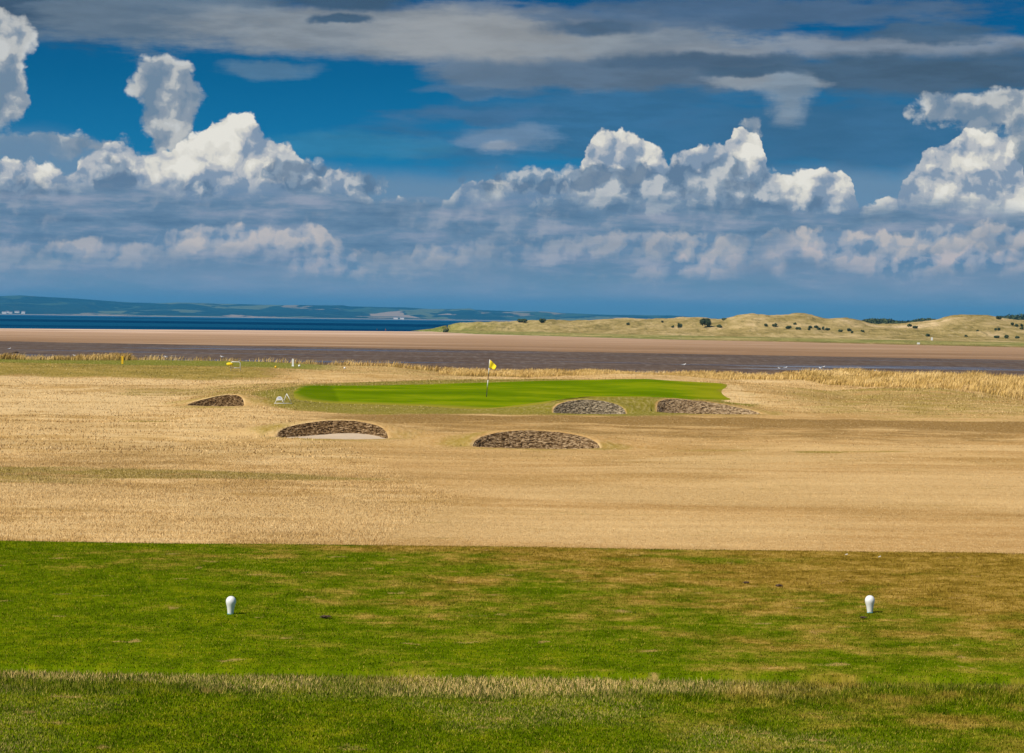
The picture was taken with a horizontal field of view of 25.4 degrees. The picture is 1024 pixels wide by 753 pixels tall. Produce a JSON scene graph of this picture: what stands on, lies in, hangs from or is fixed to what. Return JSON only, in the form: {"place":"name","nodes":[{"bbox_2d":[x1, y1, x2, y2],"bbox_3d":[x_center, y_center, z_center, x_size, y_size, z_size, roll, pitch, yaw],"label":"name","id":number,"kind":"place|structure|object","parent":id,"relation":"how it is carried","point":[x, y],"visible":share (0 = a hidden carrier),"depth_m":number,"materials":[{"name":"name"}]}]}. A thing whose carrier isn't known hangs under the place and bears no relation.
{"place":"outdoors","nodes":[
{"label":"outdoors","id":0,"kind":"place"},
{"bbox_2d":[0,315,668,353],"bbox_3d":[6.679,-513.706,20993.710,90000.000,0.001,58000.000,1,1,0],"label":"sea","id":1,"kind":"structure","parent":0,"point":[113,322],"depth_m":2456.82,"materials":[{"name":"liquid"}]},
{"bbox_2d":[0,295,717,320],"bbox_3d":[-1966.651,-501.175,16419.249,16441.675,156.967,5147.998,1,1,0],"label":"hills","id":2,"kind":"structure","parent":0,"point":[33,305],"depth_m":16171.48,"materials":[{"name":"blue"}]},
{"bbox_2d":[0,0,1023,320],"bbox_3d":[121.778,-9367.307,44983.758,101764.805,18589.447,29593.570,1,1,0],"label":"sky","id":3,"kind":"structure","parent":0,"point":[818,158],"depth_m":59251.64,"materials":[{"name":"blue"}]},
{"bbox_2d":[0,359,1023,752],"bbox_3d":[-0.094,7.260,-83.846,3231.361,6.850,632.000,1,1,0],"label":"ground","id":4,"kind":"structure","parent":0,"point":[454,441],"depth_m":72.58,"materials":[{"name":"beige plant"}]},
{"bbox_2d":[0,352,136,360],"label":"long dry grass","id":5,"kind":"structure","parent":4,"relation":"on","point":[111,356],"depth_m":189.76,"materials":[{"name":"plant"}]},
{"bbox_2d":[188,395,243,405],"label":"bunker","id":6,"kind":"object","parent":4,"relation":"on","point":[229,400],"visible":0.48,"depth_m":126.72},
{"bbox_2d":[226,361,240,371],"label":"tube stand","id":7,"kind":"object","parent":4,"relation":"on","point":[230,364],"visible":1,"depth_m":173.73,"materials":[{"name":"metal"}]},
{"bbox_2d":[274,394,291,403],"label":"sign stand","id":8,"kind":"object","parent":4,"relation":"on","point":[279,398],"visible":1,"depth_m":126.05,"materials":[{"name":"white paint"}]},
{"bbox_2d":[134,354,453,371],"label":"long dry grass","id":9,"kind":"structure","parent":4,"relation":"on","point":[416,367],"depth_m":192.74,"materials":[{"name":"plant"}]},
{"bbox_2d":[276,420,387,438],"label":"bunker","id":10,"kind":"object","parent":4,"relation":"on","point":[338,429],"visible":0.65,"depth_m":96.78},
{"bbox_2d":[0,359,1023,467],"bbox_3d":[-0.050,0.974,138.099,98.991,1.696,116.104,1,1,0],"label":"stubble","id":11,"kind":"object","parent":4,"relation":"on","point":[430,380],"visible":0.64,"depth_m":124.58,"materials":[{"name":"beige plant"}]},
{"bbox_2d":[294,379,729,408],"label":"putting green","id":12,"kind":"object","parent":4,"relation":"on","point":[499,395],"visible":0.85,"depth_m":136.83,"materials":[{"name":"green plant"}]},
{"bbox_2d":[486,360,495,396],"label":"flagstick","id":13,"kind":"object","parent":12,"relation":"on","point":[492,365],"visible":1,"depth_m":132.77,"materials":[{"name":"yellow fabric"}]},
{"bbox_2d":[473,430,599,448],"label":"bunker","id":14,"kind":"object","parent":4,"relation":"on","point":[522,439],"visible":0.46,"depth_m":91.31},
{"bbox_2d":[553,400,625,413],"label":"bunker","id":15,"kind":"object","parent":4,"relation":"on","point":[587,407],"visible":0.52,"depth_m":123.65},
{"bbox_2d":[657,399,759,413],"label":"bunker","id":16,"kind":"object","parent":4,"relation":"on","point":[681,406],"visible":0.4,"depth_m":125.24},
{"bbox_2d":[799,367,1023,399],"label":"long dry grass","id":17,"kind":"structure","parent":4,"relation":"on","point":[889,380],"depth_m":174.67,"materials":[{"name":"beige plant"}]},
{"bbox_2d":[0,540,1023,685],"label":"teeing ground","id":18,"kind":"structure","parent":0,"point":[537,673],"depth_m":13.04,"materials":[{"name":"green plant"}]},
{"bbox_2d":[226,596,235,613],"bbox_3d":[-1.618,1.318,13.091,0.058,0.110,0.058,2,3,-17],"label":"tee marker","id":19,"kind":"object","parent":18,"relation":"on","point":[230,602],"visible":1,"depth_m":13.07,"materials":[{"name":"white paint"}]},
{"bbox_2d":[865,595,874,612],"bbox_3d":[2.124,1.354,13.506,0.058,0.110,0.058,-1,1,-17],"label":"tee marker","id":20,"kind":"object","parent":18,"relation":"on","point":[869,601],"visible":1,"depth_m":13.49,"materials":[{"name":"white paint"}]},
{"bbox_2d":[0,667,1023,752],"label":"rough grass","id":21,"kind":"structure","parent":0,"point":[366,687],"depth_m":10.16,"materials":[{"name":"green plant"}]},
{"bbox_2d":[0,341,1023,376],"bbox_3d":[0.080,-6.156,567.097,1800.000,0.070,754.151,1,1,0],"label":"mud flat","id":22,"kind":"structure","parent":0,"point":[635,362],"depth_m":471.19,"materials":[{"name":"brown soil"}]},
{"bbox_2d":[0,328,1023,359],"bbox_3d":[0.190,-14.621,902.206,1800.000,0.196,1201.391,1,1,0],"label":"beach","id":23,"kind":"structure","parent":0,"point":[403,340],"depth_m":763.07,"materials":[{"name":"beige sand"}]},
{"bbox_2d":[414,313,1023,347],"bbox_3d":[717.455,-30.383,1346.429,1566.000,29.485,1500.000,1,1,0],"label":"dunes","id":24,"kind":"structure","parent":0,"point":[951,330],"depth_m":1145.43,"materials":[{"name":"beige sand"}]},
{"bbox_2d":[699,318,711,326],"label":"tree","id":25,"kind":"object","parent":24,"relation":"on","point":[707,322],"visible":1,"depth_m":1179.96,"materials":[{"name":"green plant"}]},
{"bbox_2d":[862,318,936,323],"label":"woodland","id":26,"kind":"object","parent":24,"relation":"on","point":[880,321],"visible":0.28,"depth_m":1909.57,"materials":[{"name":"green plant"}]},
{"bbox_2d":[438,367,1023,398],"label":"long dry grass","id":27,"kind":"structure","parent":0,"point":[725,375],"depth_m":187.23,"materials":[{"name":"beige plant"}]},
{"bbox_2d":[1002,313,1023,319],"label":"woodland","id":28,"kind":"object","parent":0,"point":[1015,317],"visible":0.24,"depth_m":2111.96,"materials":[{"name":"green plant"}]}
]}

